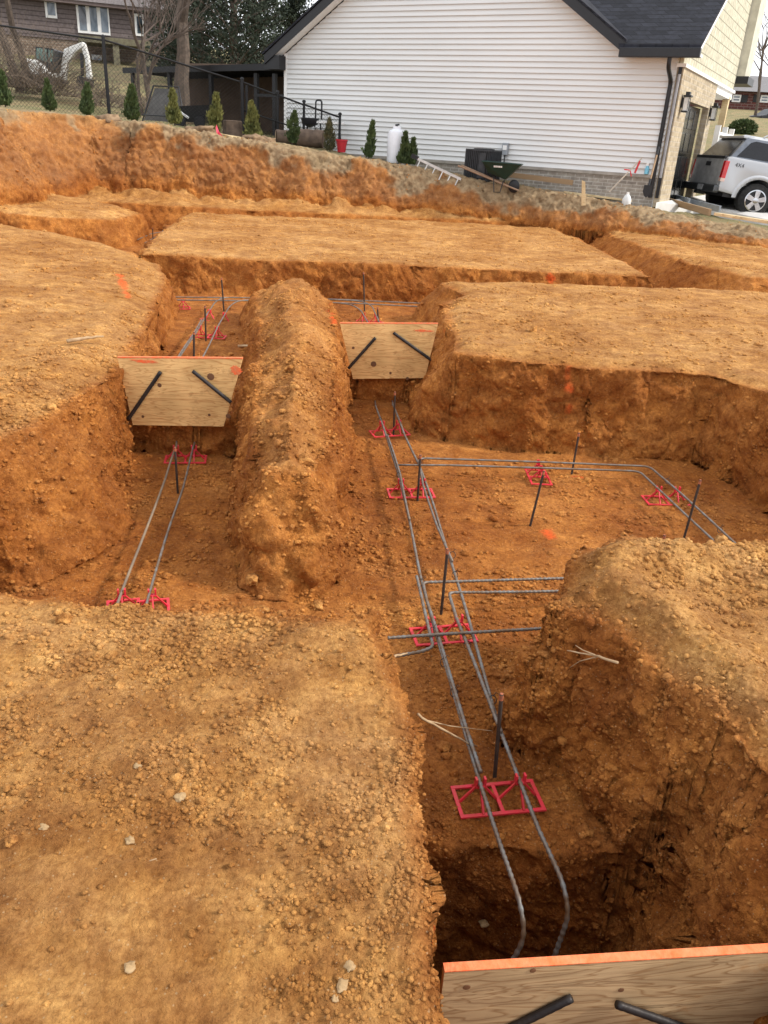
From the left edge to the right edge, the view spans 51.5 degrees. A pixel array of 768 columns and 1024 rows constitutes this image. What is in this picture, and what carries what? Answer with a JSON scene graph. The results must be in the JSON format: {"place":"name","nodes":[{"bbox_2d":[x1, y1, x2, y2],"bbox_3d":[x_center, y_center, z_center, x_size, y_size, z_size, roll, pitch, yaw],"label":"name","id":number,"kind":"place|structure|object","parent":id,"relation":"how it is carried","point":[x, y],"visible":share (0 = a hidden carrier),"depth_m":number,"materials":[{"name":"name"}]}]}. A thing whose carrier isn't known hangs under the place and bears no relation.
{"place":"outdoors","nodes":[
{"label":"outdoors","id":0,"kind":"place"},
{"bbox_2d":[0,50,767,1023],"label":"ground","id":1,"kind":"structure","parent":0,"point":[84,974],"depth_m":4.06,"materials":[{"name":"soil"}]},
{"bbox_2d":[0,68,14,106],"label":"arborvitae","id":2,"kind":"object","parent":1,"relation":"on","point":[6,97],"visible":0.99,"depth_m":16.60,"materials":[{"name":"green plant"}]},
{"bbox_2d":[4,834,18,847],"bbox_3d":[-0.869,0.765,1.854,0.032,0.024,0.027,-10,28,-26],"label":"stone","id":3,"kind":"object","parent":1,"relation":"on","point":[10,840],"visible":1,"depth_m":1.85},
{"bbox_2d":[0,21,23,91],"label":"bare tree","id":4,"kind":"object","parent":1,"relation":"on","point":[5,43],"visible":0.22,"depth_m":20.99,"materials":[{"name":"brown plant"}]},
{"bbox_2d":[4,0,30,81],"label":"bare tree","id":5,"kind":"object","parent":1,"relation":"on","point":[10,17],"visible":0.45,"depth_m":21.37,"materials":[{"name":"brown plant"}]},
{"bbox_2d":[40,77,57,110],"bbox_3d":[-7.075,-8.769,16.766,0.379,0.718,0.344,4,26,0],"label":"arborvitae","id":6,"kind":"object","parent":1,"relation":"on","point":[48,102],"visible":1,"depth_m":16.70,"materials":[{"name":"green plant"}]},
{"bbox_2d":[0,11,118,99],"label":"brush heap","id":7,"kind":"object","parent":1,"relation":"on","point":[16,78],"visible":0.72,"depth_m":20.22,"materials":[{"name":"plant"}]},
{"bbox_2d":[27,42,93,86],"bbox_3d":[-9.727,-13.411,23.833,1.791,1.264,1.800,2,25,-3],"label":"garden arch","id":8,"kind":"object","parent":1,"relation":"on","point":[75,46],"visible":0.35,"depth_m":23.71,"materials":[{"name":"white plastic"}]},
{"bbox_2d":[0,59,125,99],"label":"brush heap","id":9,"kind":"object","parent":1,"relation":"on","point":[38,90],"visible":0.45,"depth_m":20.80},
{"bbox_2d":[55,612,72,624],"bbox_3d":[-1.089,0.363,2.702,0.067,0.058,0.046,3,25,0],"label":"stone","id":10,"kind":"object","parent":1,"relation":"on","point":[64,618],"visible":0.93,"depth_m":2.69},
{"bbox_2d":[0,0,172,62],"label":"brown house","id":11,"kind":"structure","parent":1,"relation":"on","point":[107,18],"depth_m":33.48,"materials":[{"name":"wood"}]},
{"bbox_2d":[44,2,56,18],"bbox_3d":[-13.830,-20.874,33.014,0.447,0.645,0.072,-6,27,-20],"label":"window","id":12,"kind":"structure","parent":11,"relation":"in","point":[50,7],"depth_m":33.00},
{"bbox_2d":[76,5,110,35],"bbox_3d":[-12.303,-20.855,33.661,1.302,1.098,0.072,-6,27,-20],"label":"window","id":13,"kind":"structure","parent":11,"relation":"in","point":[90,20],"depth_m":33.65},
{"bbox_2d":[134,13,143,35],"bbox_3d":[-10.553,-21.007,34.317,0.374,0.822,0.072,-6,27,-20],"label":"window","id":14,"kind":"structure","parent":11,"relation":"in","point":[137,27],"depth_m":34.27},
{"bbox_2d":[78,81,94,114],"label":"arborvitae","id":15,"kind":"object","parent":1,"relation":"on","point":[86,106],"visible":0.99,"depth_m":16.81,"materials":[{"name":"green plant"}]},
{"bbox_2d":[94,114,122,122],"bbox_3d":[-5.729,-8.129,16.477,0.575,0.226,0.356,19,29,29],"label":"spoil lump","id":16,"kind":"object","parent":1,"relation":"on","point":[108,118],"visible":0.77,"depth_m":16.36,"materials":[{"name":"soil"}]},
{"bbox_2d":[66,76,158,108],"bbox_3d":[-6.728,-10.594,20.103,2.927,0.941,1.952,3,25,0],"label":"brush heap","id":17,"kind":"object","parent":1,"relation":"on","point":[101,100],"visible":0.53,"depth_m":20.00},
{"bbox_2d":[78,35,164,66],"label":"wooden deck","id":18,"kind":"structure","parent":1,"relation":"on","point":[129,43],"depth_m":32.66,"materials":[{"name":"brown wood"}]},
{"bbox_2d":[106,588,139,605],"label":"rebar chair","id":19,"kind":"object","parent":1,"relation":"on","point":[122,600],"visible":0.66,"depth_m":3.79,"materials":[{"name":"red plastic"}]},
{"bbox_2d":[124,960,135,973],"bbox_3d":[-0.510,0.913,1.594,0.024,0.019,0.030,-5,26,-18],"label":"stone","id":20,"kind":"object","parent":1,"relation":"on","point":[129,966],"visible":1,"depth_m":1.59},
{"bbox_2d":[121,82,143,120],"bbox_3d":[-5.387,-8.693,16.931,0.457,0.818,0.372,9,26,12],"label":"arborvitae","id":21,"kind":"object","parent":1,"relation":"on","point":[131,111],"visible":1,"depth_m":16.88,"materials":[{"name":"green plant"}]},
{"bbox_2d":[136,588,169,609],"bbox_3d":[-1.102,0.413,3.788,0.154,0.107,0.150,-4,26,-16],"label":"rebar chair","id":22,"kind":"object","parent":1,"relation":"on","point":[153,600],"visible":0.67,"depth_m":3.81,"materials":[{"name":"red plastic"}]},
{"bbox_2d":[145,442,194,603],"bbox_3d":[-1.212,-0.058,4.640,0.030,0.086,2.440,0,25,-7],"label":"steel bar","id":23,"kind":"object","parent":22,"relation":"on","point":[163,544],"visible":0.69,"depth_m":4.36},
{"bbox_2d":[142,85,185,125],"bbox_3d":[-5.352,-9.892,19.374,1.184,0.888,0.336,8,25,9],"label":"tipped lounger","id":24,"kind":"object","parent":1,"relation":"on","point":[156,108],"visible":0.43,"depth_m":19.41,"materials":[{"name":"fabric"}]},
{"bbox_2d":[124,0,211,109],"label":"bare tree","id":25,"kind":"object","parent":1,"relation":"on","point":[158,51],"visible":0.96,"depth_m":19.98,"materials":[{"name":"brown plant"}]},
{"bbox_2d":[0,24,341,152],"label":"chain link fence","id":26,"kind":"object","parent":1,"relation":"on","point":[107,86],"visible":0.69,"depth_m":17.37,"materials":[{"name":"metal"}]},
{"bbox_2d":[130,0,215,115],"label":"bare tree","id":27,"kind":"object","parent":1,"relation":"on","point":[144,27],"visible":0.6,"depth_m":21.16,"materials":[{"name":"brown plant"}]},
{"bbox_2d":[165,87,182,125],"bbox_3d":[-4.511,-8.681,17.079,0.392,0.805,0.342,1,22,1],"label":"arborvitae","id":28,"kind":"object","parent":1,"relation":"on","point":[175,116],"visible":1,"depth_m":17.03,"materials":[{"name":"green plant"}]},
{"bbox_2d":[117,356,242,425],"bbox_3d":[-1.372,-0.820,5.406,0.838,0.518,0.024,3,25,0],"label":"form board","id":29,"kind":"object","parent":1,"relation":"on","point":[180,393],"visible":1,"depth_m":5.39,"materials":[{"name":"brown wood"}]},
{"bbox_2d":[127,371,161,420],"bbox_3d":[-1.631,-0.788,5.405,0.268,0.364,0.026,3,25,0],"label":"steel pin","id":30,"kind":"object","parent":29,"relation":"attached to","point":[145,394],"visible":1,"depth_m":5.39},
{"bbox_2d":[192,370,231,403],"bbox_3d":[-1.160,-0.844,5.365,0.269,0.224,0.026,3,25,0],"label":"steel pin","id":31,"kind":"object","parent":29,"relation":"attached to","point":[211,386],"visible":1,"depth_m":5.36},
{"bbox_2d":[174,0,189,105],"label":"bare tree","id":32,"kind":"object","parent":1,"relation":"on","point":[183,51],"visible":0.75,"depth_m":21.01,"materials":[{"name":"brown plant"}]},
{"bbox_2d":[138,0,226,66],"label":"evergreen tree","id":33,"kind":"object","parent":1,"relation":"on","point":[159,64],"visible":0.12,"depth_m":30.86,"materials":[{"name":"green plant"}]},
{"bbox_2d":[164,445,206,463],"bbox_3d":[-1.378,-0.412,5.515,0.285,0.107,0.150,-1,25,-9],"label":"rebar chair","id":34,"kind":"object","parent":1,"relation":"on","point":[184,456],"visible":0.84,"depth_m":5.50,"materials":[{"name":"red plastic"}]},
{"bbox_2d":[116,441,176,602],"bbox_3d":[-1.340,-0.056,4.639,0.052,0.085,2.457,0,25,-8],"label":"steel bar","id":35,"kind":"object","parent":34,"relation":"on","point":[138,548],"visible":0.69,"depth_m":4.30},
{"bbox_2d":[172,105,210,125],"bbox_3d":[-4.504,-9.382,18.696,0.972,0.637,0.720,3,25,0],"label":"garden cart","id":36,"kind":"object","parent":1,"relation":"on","point":[193,117],"visible":0.48,"depth_m":18.42,"materials":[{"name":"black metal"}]},
{"bbox_2d":[128,0,254,80],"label":"evergreen tree","id":37,"kind":"object","parent":1,"relation":"on","point":[194,51],"visible":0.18,"depth_m":28.39,"materials":[{"name":"green plant"}]},
{"bbox_2d":[184,125,215,131],"bbox_3d":[-3.851,-8.008,16.683,0.662,0.206,0.292,10,26,14],"label":"spoil lump","id":38,"kind":"object","parent":1,"relation":"on","point":[205,128],"visible":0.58,"depth_m":16.59,"materials":[{"name":"soil"}]},
{"bbox_2d":[122,63,283,135],"bbox_3d":[-3.692,-11.994,23.367,6.600,2.700,4.050,16,28,25],"label":"lean to shed","id":39,"kind":"object","parent":1,"relation":"on","point":[261,76],"visible":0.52,"depth_m":23.52,"materials":[{"name":"wood"}]},
{"bbox_2d":[190,325,226,338],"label":"rebar chair","id":40,"kind":"object","parent":1,"relation":"on","point":[208,336],"visible":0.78,"depth_m":7.78,"materials":[{"name":"red plastic"}]},
{"bbox_2d":[200,309,228,321],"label":"rebar chair","id":41,"kind":"object","parent":1,"relation":"on","point":[213,316],"visible":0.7,"depth_m":8.47,"materials":[{"name":"red plastic"}]},
{"bbox_2d":[179,297,249,356],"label":"steel bar","id":42,"kind":"object","parent":41,"relation":"on","point":[203,320],"visible":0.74,"depth_m":8.05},
{"bbox_2d":[177,299,416,306],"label":"steel bar","id":43,"kind":"object","parent":42,"relation":"on","point":[339,302],"visible":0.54,"depth_m":9.23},
{"bbox_2d":[206,91,223,131],"bbox_3d":[-3.647,-8.609,17.206,0.370,0.897,0.399,6,25,5],"label":"arborvitae","id":44,"kind":"object","parent":1,"relation":"on","point":[215,113],"visible":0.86,"depth_m":17.11,"materials":[{"name":"green plant"}]},
{"bbox_2d":[222,120,242,136],"bbox_3d":[-3.348,-8.505,17.649,0.466,0.340,0.473,3,25,0],"label":"tree stump","id":45,"kind":"object","parent":1,"relation":"on","point":[233,127],"visible":0.88,"depth_m":17.49,"materials":[{"name":"brown wood"}]},
{"bbox_2d":[169,0,296,63],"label":"evergreen tree","id":46,"kind":"object","parent":1,"relation":"on","point":[232,39],"visible":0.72,"depth_m":26.51,"materials":[{"name":"green plant"}]},
{"bbox_2d":[211,0,289,63],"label":"evergreen tree","id":47,"kind":"object","parent":1,"relation":"on","point":[273,34],"visible":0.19,"depth_m":29.93,"materials":[{"name":"green plant"}]},
{"bbox_2d":[245,573,258,585],"bbox_3d":[-0.659,0.333,3.985,0.072,0.061,0.084,3,25,0],"label":"stone","id":48,"kind":"object","parent":1,"relation":"on","point":[251,579],"visible":1,"depth_m":3.96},
{"bbox_2d":[242,99,262,135],"bbox_3d":[-2.870,-8.539,17.343,0.476,0.835,0.460,0,23,2],"label":"arborvitae","id":49,"kind":"object","parent":1,"relation":"on","point":[252,127],"visible":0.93,"depth_m":17.24,"materials":[{"name":"green plant"}]},
{"bbox_2d":[275,129,295,144],"bbox_3d":[-2.179,-8.528,18.113,0.596,0.311,0.325,-2,26,-11],"label":"log","id":50,"kind":"object","parent":1,"relation":"on","point":[280,136],"visible":0.5,"depth_m":17.98,"materials":[{"name":"brown wood"}]},
{"bbox_2d":[262,0,313,59],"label":"evergreen tree","id":51,"kind":"object","parent":1,"relation":"on","point":[295,6],"visible":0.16,"depth_m":32.21,"materials":[{"name":"green plant"}]},
{"bbox_2d":[284,109,300,144],"bbox_3d":[-1.987,-8.405,17.419,0.353,0.760,0.395,8,24,-2],"label":"arborvitae","id":52,"kind":"object","parent":1,"relation":"on","point":[293,132],"visible":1,"depth_m":17.37,"materials":[{"name":"green plant"}]},
{"bbox_2d":[176,296,418,303],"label":"steel bar","id":53,"kind":"object","parent":1,"relation":"on","point":[343,299],"visible":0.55,"depth_m":9.50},
{"bbox_2d":[297,453,315,464],"bbox_3d":[-0.422,-0.283,4.282,0.122,0.066,0.073,3,25,0],"label":"stone","id":54,"kind":"object","parent":1,"relation":"on","point":[306,459],"visible":0.88,"depth_m":4.26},
{"bbox_2d":[296,129,324,147],"bbox_3d":[-1.683,-8.492,18.082,0.672,0.394,0.407,1,25,-5],"label":"log","id":55,"kind":"object","parent":1,"relation":"on","point":[309,138],"visible":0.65,"depth_m":17.94,"materials":[{"name":"wood"}]},
{"bbox_2d":[301,99,343,129],"bbox_3d":[-1.442,-9.095,18.645,1.010,1.024,0.473,3,25,0],"label":"camp grill","id":56,"kind":"object","parent":1,"relation":"on","point":[310,122],"visible":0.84,"depth_m":18.50,"materials":[{"name":"black metal"}]},
{"bbox_2d":[323,116,335,151],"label":"arborvitae","id":57,"kind":"object","parent":1,"relation":"on","point":[329,137],"visible":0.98,"depth_m":17.52,"materials":[{"name":"green plant"}]},
{"bbox_2d":[336,139,347,152],"bbox_3d":[-0.978,-8.458,18.378,0.280,0.270,0.280,3,25,0],"label":"red bucket","id":58,"kind":"object","parent":1,"relation":"on","point":[341,145],"visible":0.97,"depth_m":18.30,"materials":[{"name":"plastic"}]},
{"bbox_2d":[336,978,348,993],"bbox_3d":[-0.083,0.945,1.586,0.023,0.015,0.032,3,25,0],"label":"stone","id":59,"kind":"object","parent":1,"relation":"on","point":[342,984],"visible":1,"depth_m":1.58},
{"bbox_2d":[360,119,376,158],"bbox_3d":[-0.320,-8.017,17.147,0.358,0.865,0.286,8,22,-2],"label":"arborvitae","id":60,"kind":"object","parent":1,"relation":"on","point":[368,149],"visible":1,"depth_m":17.12,"materials":[{"name":"green plant"}]},
{"bbox_2d":[0,109,767,1023],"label":"loose crumbs","id":61,"kind":"object","parent":1,"relation":"on","point":[390,787],"visible":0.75,"depth_m":2.73,"materials":[{"name":"soil"}]},
{"bbox_2d":[340,322,437,379],"bbox_3d":[0.029,-1.381,6.817,0.826,0.524,0.024,3,25,0],"label":"form board","id":62,"kind":"object","parent":1,"relation":"on","point":[387,354],"visible":0.99,"depth_m":6.80,"materials":[{"name":"brown wood"}]},
{"bbox_2d":[347,337,375,368],"bbox_3d":[-0.190,-1.359,6.809,0.240,0.294,0.026,3,25,0],"label":"steel pin","id":63,"kind":"object","parent":62,"relation":"attached to","point":[354,361],"visible":1,"depth_m":6.80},
{"bbox_2d":[393,332,430,360],"bbox_3d":[0.251,-1.404,6.776,0.367,0.246,0.026,3,25,0],"label":"steel pin","id":64,"kind":"object","parent":62,"relation":"attached to","point":[412,346],"visible":0.98,"depth_m":6.76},
{"bbox_2d":[369,420,410,437],"bbox_3d":[0.047,-0.666,6.239,0.301,0.107,0.150,-6,27,-19],"label":"rebar chair","id":65,"kind":"object","parent":1,"relation":"on","point":[388,430],"visible":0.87,"depth_m":6.23,"materials":[{"name":"red plastic"}]},
{"bbox_2d":[392,403,569,955],"bbox_3d":[0.310,0.228,4.531,0.066,0.241,4.845,1,25,-6],"label":"steel bar","id":66,"kind":"object","parent":65,"relation":"on","point":[554,864],"visible":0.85,"depth_m":2.82,"materials":[{"name":"metal"}]},
{"bbox_2d":[387,124,403,163],"bbox_3d":[0.262,-7.980,17.242,0.380,0.798,0.380,3,25,0],"label":"gas cylinder","id":67,"kind":"object","parent":1,"relation":"on","point":[395,133],"visible":0.84,"depth_m":17.09,"materials":[{"name":"grey metal"}]},
{"bbox_2d":[396,130,417,164],"bbox_3d":[0.499,-7.749,16.994,0.486,0.752,0.341,5,26,-1],"label":"arborvitae","id":68,"kind":"object","parent":1,"relation":"on","point":[408,149],"visible":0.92,"depth_m":16.95,"materials":[{"name":"green plant"}]},
{"bbox_2d":[386,478,435,497],"bbox_3d":[0.179,-0.168,5.191,0.306,0.107,0.150,0,25,-8],"label":"rebar chair","id":69,"kind":"object","parent":1,"relation":"on","point":[408,490],"visible":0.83,"depth_m":5.18,"materials":[{"name":"red plastic"}]},
{"bbox_2d":[411,154,461,184],"bbox_3d":[1.031,-7.075,16.636,1.233,0.350,0.132,32,33,15],"label":"ladder","id":70,"kind":"object","parent":1,"relation":"on","point":[414,156],"visible":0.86,"depth_m":16.59,"materials":[{"name":"metal"}]},
{"bbox_2d":[435,740,451,751],"bbox_3d":[0.226,0.894,3.035,0.062,0.054,0.068,3,25,0],"label":"stone","id":71,"kind":"object","parent":1,"relation":"on","point":[442,746],"visible":0.94,"depth_m":3.02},
{"bbox_2d":[409,614,478,646],"bbox_3d":[0.282,0.531,3.712,0.300,0.107,0.150,-2,26,-12],"label":"rebar chair","id":72,"kind":"object","parent":1,"relation":"on","point":[440,629],"visible":0.59,"depth_m":3.70,"materials":[{"name":"red plastic"}]},
{"bbox_2d":[395,575,433,657],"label":"steel bar","id":73,"kind":"object","parent":72,"relation":"on","point":[431,646],"visible":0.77,"depth_m":3.60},
{"bbox_2d":[375,405,525,958],"bbox_3d":[0.161,0.221,4.447,0.058,0.172,4.832,0,25,-6],"label":"steel bar","id":74,"kind":"object","parent":72,"relation":"on","point":[512,881],"visible":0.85,"depth_m":2.69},
{"bbox_2d":[387,434,410,520],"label":"steel bar","id":75,"kind":"object","parent":74,"relation":"on","point":[405,501],"visible":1,"depth_m":5.12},
{"bbox_2d":[422,577,563,773],"bbox_3d":[0.380,0.544,3.581,0.714,0.023,1.615,14,27,22],"label":"steel bar","id":76,"kind":"object","parent":72,"relation":"on","point":[473,750],"visible":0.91,"depth_m":3.56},
{"bbox_2d":[448,590,557,732],"bbox_3d":[0.654,0.604,3.487,0.707,0.022,1.113,3,25,0],"label":"steel bar","id":77,"kind":"object","parent":72,"relation":"on","point":[487,696],"visible":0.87,"depth_m":3.69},
{"bbox_2d":[387,627,540,639],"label":"steel bar","id":78,"kind":"object","parent":77,"relation":"on","point":[463,633],"visible":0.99,"depth_m":3.55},
{"bbox_2d":[440,548,448,614],"bbox_3d":[0.289,0.364,3.850,0.016,0.421,0.016,-7,27,-20],"label":"grade stake","id":79,"kind":"object","parent":1,"relation":"on","point":[444,579],"visible":0.91,"depth_m":3.83,"materials":[{"name":"metal"}]},
{"bbox_2d":[417,713,489,746],"bbox_3d":[0.258,0.781,2.861,0.387,0.315,0.046,-16,32,-36],"label":"root","id":80,"kind":"object","parent":1,"relation":"on","point":[431,723],"visible":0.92,"depth_m":2.80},
{"bbox_2d":[464,148,501,181],"bbox_3d":[2.097,-7.375,16.900,0.629,0.648,0.633,16,28,25],"label":"air conditioner","id":81,"kind":"object","parent":1,"relation":"on","point":[474,157],"visible":0.74,"depth_m":16.65,"materials":[{"name":"grey metal"}]},
{"bbox_2d":[458,160,522,192],"bbox_3d":[2.170,-6.904,16.362,1.282,0.578,0.545,9,26,11],"label":"wheelbarrow","id":82,"kind":"object","parent":1,"relation":"on","point":[504,170],"visible":0.99,"depth_m":16.14,"materials":[{"name":"green metal"}]},
{"bbox_2d":[450,772,546,818],"bbox_3d":[0.405,0.969,2.793,0.310,0.107,0.150,-1,25,-10],"label":"rebar chair","id":83,"kind":"object","parent":1,"relation":"on","point":[513,783],"visible":0.9,"depth_m":2.78,"materials":[{"name":"red plastic"}]},
{"bbox_2d":[493,693,503,777],"bbox_3d":[0.406,0.830,2.854,0.037,0.441,0.017,3,25,0],"label":"grade stake","id":84,"kind":"object","parent":1,"relation":"on","point":[500,707],"visible":0.9,"depth_m":2.83,"materials":[{"name":"metal"}]},
{"bbox_2d":[262,0,766,207],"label":"white house","id":85,"kind":"structure","parent":1,"relation":"on","point":[591,93],"depth_m":16.89,"materials":[{"name":"plastic"}]},
{"bbox_2d":[670,106,699,198],"bbox_3d":[6.589,-7.955,17.676,0.055,1.920,2.550,16,28,25],"label":"garage door","id":86,"kind":"structure","parent":85,"relation":"in","point":[691,118],"depth_m":17.96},
{"bbox_2d":[680,92,692,112],"bbox_3d":[5.943,-8.055,15.636,0.180,0.360,0.180,16,28,25],"label":"wall lantern","id":87,"kind":"object","parent":85,"relation":"attached to","point":[685,104],"depth_m":15.61,"materials":[{"name":"white glass"}]},
{"bbox_2d":[711,125,734,146],"bbox_3d":[8.463,-9.002,20.044,0.120,1.250,2.400,16,28,25],"label":"porch railing","id":88,"kind":"object","parent":85,"relation":"attached to","point":[717,135],"visible":0.24,"depth_m":19.00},
{"bbox_2d":[529,470,544,525],"bbox_3d":[0.920,-0.053,4.815,0.054,0.429,0.017,3,25,0],"label":"grade stake","id":89,"kind":"object","parent":1,"relation":"on","point":[537,497],"visible":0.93,"depth_m":4.79,"materials":[{"name":"metal"}]},
{"bbox_2d":[524,459,552,485],"bbox_3d":[1.087,-0.291,5.569,0.150,0.107,0.277,3,25,-2],"label":"rebar chair","id":90,"kind":"object","parent":1,"relation":"on","point":[538,473],"visible":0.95,"depth_m":5.57,"materials":[{"name":"red plastic"}]},
{"bbox_2d":[510,173,572,184],"bbox_3d":[3.304,-7.020,16.752,1.401,0.100,0.030,18,29,24],"label":"form plank","id":91,"kind":"object","parent":1,"relation":"on","point":[542,178],"visible":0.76,"depth_m":16.72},
{"bbox_2d":[576,823,593,837],"bbox_3d":[0.686,1.088,2.708,0.057,0.040,0.046,-7,27,-21],"label":"stone","id":92,"kind":"object","parent":1,"relation":"on","point":[584,829],"visible":1,"depth_m":2.70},
{"bbox_2d":[567,645,618,667],"bbox_3d":[0.705,0.511,2.712,0.030,0.155,0.231,-7,27,-21],"label":"root","id":93,"kind":"object","parent":1,"relation":"on","point":[603,658],"visible":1,"depth_m":2.70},
{"bbox_2d":[439,943,767,1023],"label":"form board","id":94,"kind":"object","parent":1,"relation":"on","point":[715,985],"visible":1,"depth_m":1.82,"materials":[{"name":"brown wood"}]},
{"bbox_2d":[510,994,573,1023],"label":"steel pin","id":95,"kind":"object","parent":94,"relation":"attached to","point":[548,1009],"visible":1,"depth_m":1.81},
{"bbox_2d":[614,1000,685,1023],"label":"steel pin","id":96,"kind":"object","parent":94,"relation":"attached to","point":[619,1005],"visible":1,"depth_m":1.84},
{"bbox_2d":[643,146,659,197],"bbox_3d":[5.314,-6.704,15.694,0.146,0.930,0.474,19,29,31],"label":"shovel","id":97,"kind":"object","parent":1,"relation":"on","point":[646,190],"visible":1,"depth_m":15.69,"materials":[{"name":"brown wood"}]},
{"bbox_2d":[641,486,690,505],"bbox_3d":[1.889,-0.121,5.308,0.291,0.107,0.150,1,25,-4],"label":"rebar chair","id":98,"kind":"object","parent":1,"relation":"on","point":[659,496],"visible":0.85,"depth_m":5.30,"materials":[{"name":"red plastic"}]},
{"bbox_2d":[398,464,713,540],"bbox_3d":[1.308,-0.169,5.224,2.262,0.020,1.028,19,29,30],"label":"steel bar","id":99,"kind":"object","parent":98,"relation":"on","point":[678,507],"visible":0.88,"depth_m":5.45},
{"bbox_2d":[418,457,735,561],"bbox_3d":[1.128,-0.036,4.903,1.744,0.020,1.476,1,25,-4],"label":"steel bar","id":100,"kind":"object","parent":98,"relation":"on","point":[649,467],"visible":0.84,"depth_m":5.50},
{"bbox_2d":[683,479,701,537],"bbox_3d":[1.833,0.017,4.754,0.032,0.458,0.017,3,25,0],"label":"grade stake","id":101,"kind":"object","parent":1,"relation":"on","point":[692,507],"visible":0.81,"depth_m":4.73,"materials":[{"name":"metal"}]},
{"bbox_2d":[690,76,767,110],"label":"brick apartments","id":102,"kind":"structure","parent":1,"relation":"on","point":[745,98],"depth_m":66.23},
{"bbox_2d":[714,213,767,223],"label":"form plank","id":103,"kind":"object","parent":1,"relation":"on","point":[742,218],"visible":1,"depth_m":13.95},
{"bbox_2d":[728,118,757,134],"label":"round bush","id":104,"kind":"object","parent":1,"relation":"on","point":[747,126],"visible":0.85,"depth_m":44.26,"materials":[{"name":"green plant"}]},
{"bbox_2d":[754,0,767,114],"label":"bare tree","id":105,"kind":"object","parent":1,"relation":"on","point":[763,47],"visible":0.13,"depth_m":57.33,"materials":[{"name":"brown plant"}]},
{"bbox_2d":[190,0,767,76],"label":"sky","id":106,"kind":"structure","parent":0,"point":[755,72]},
{"bbox_2d":[655,195,767,225],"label":"driveway","id":107,"kind":"structure","parent":0,"point":[670,206],"depth_m":17.44,"materials":[{"name":"concrete"}]},
{"bbox_2d":[669,198,711,215],"bbox_3d":[6.256,-6.552,16.906,0.050,0.120,3.750,3,26,-1],"label":"form plank","id":108,"kind":"object","parent":107,"relation":"on","point":[696,208],"visible":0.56,"depth_m":15.98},
{"bbox_2d":[690,199,720,211],"bbox_3d":[6.892,-6.616,17.147,0.040,0.120,1.882,3,26,-1],"label":"form plank","id":109,"kind":"object","parent":107,"relation":"on","point":[714,207],"visible":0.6,"depth_m":16.90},
{"bbox_2d":[703,97,730,194],"bbox_3d":[8.704,-9.556,20.845,0.180,2.360,0.180,16,28,25],"label":"porch post","id":110,"kind":"object","parent":107,"relation":"on","point":[723,111],"visible":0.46,"depth_m":20.44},
{"bbox_2d":[685,135,767,212],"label":"suv","id":111,"kind":"object","parent":107,"relation":"on","point":[730,170],"visible":0.93,"depth_m":17.38,"materials":[{"name":"paint"}]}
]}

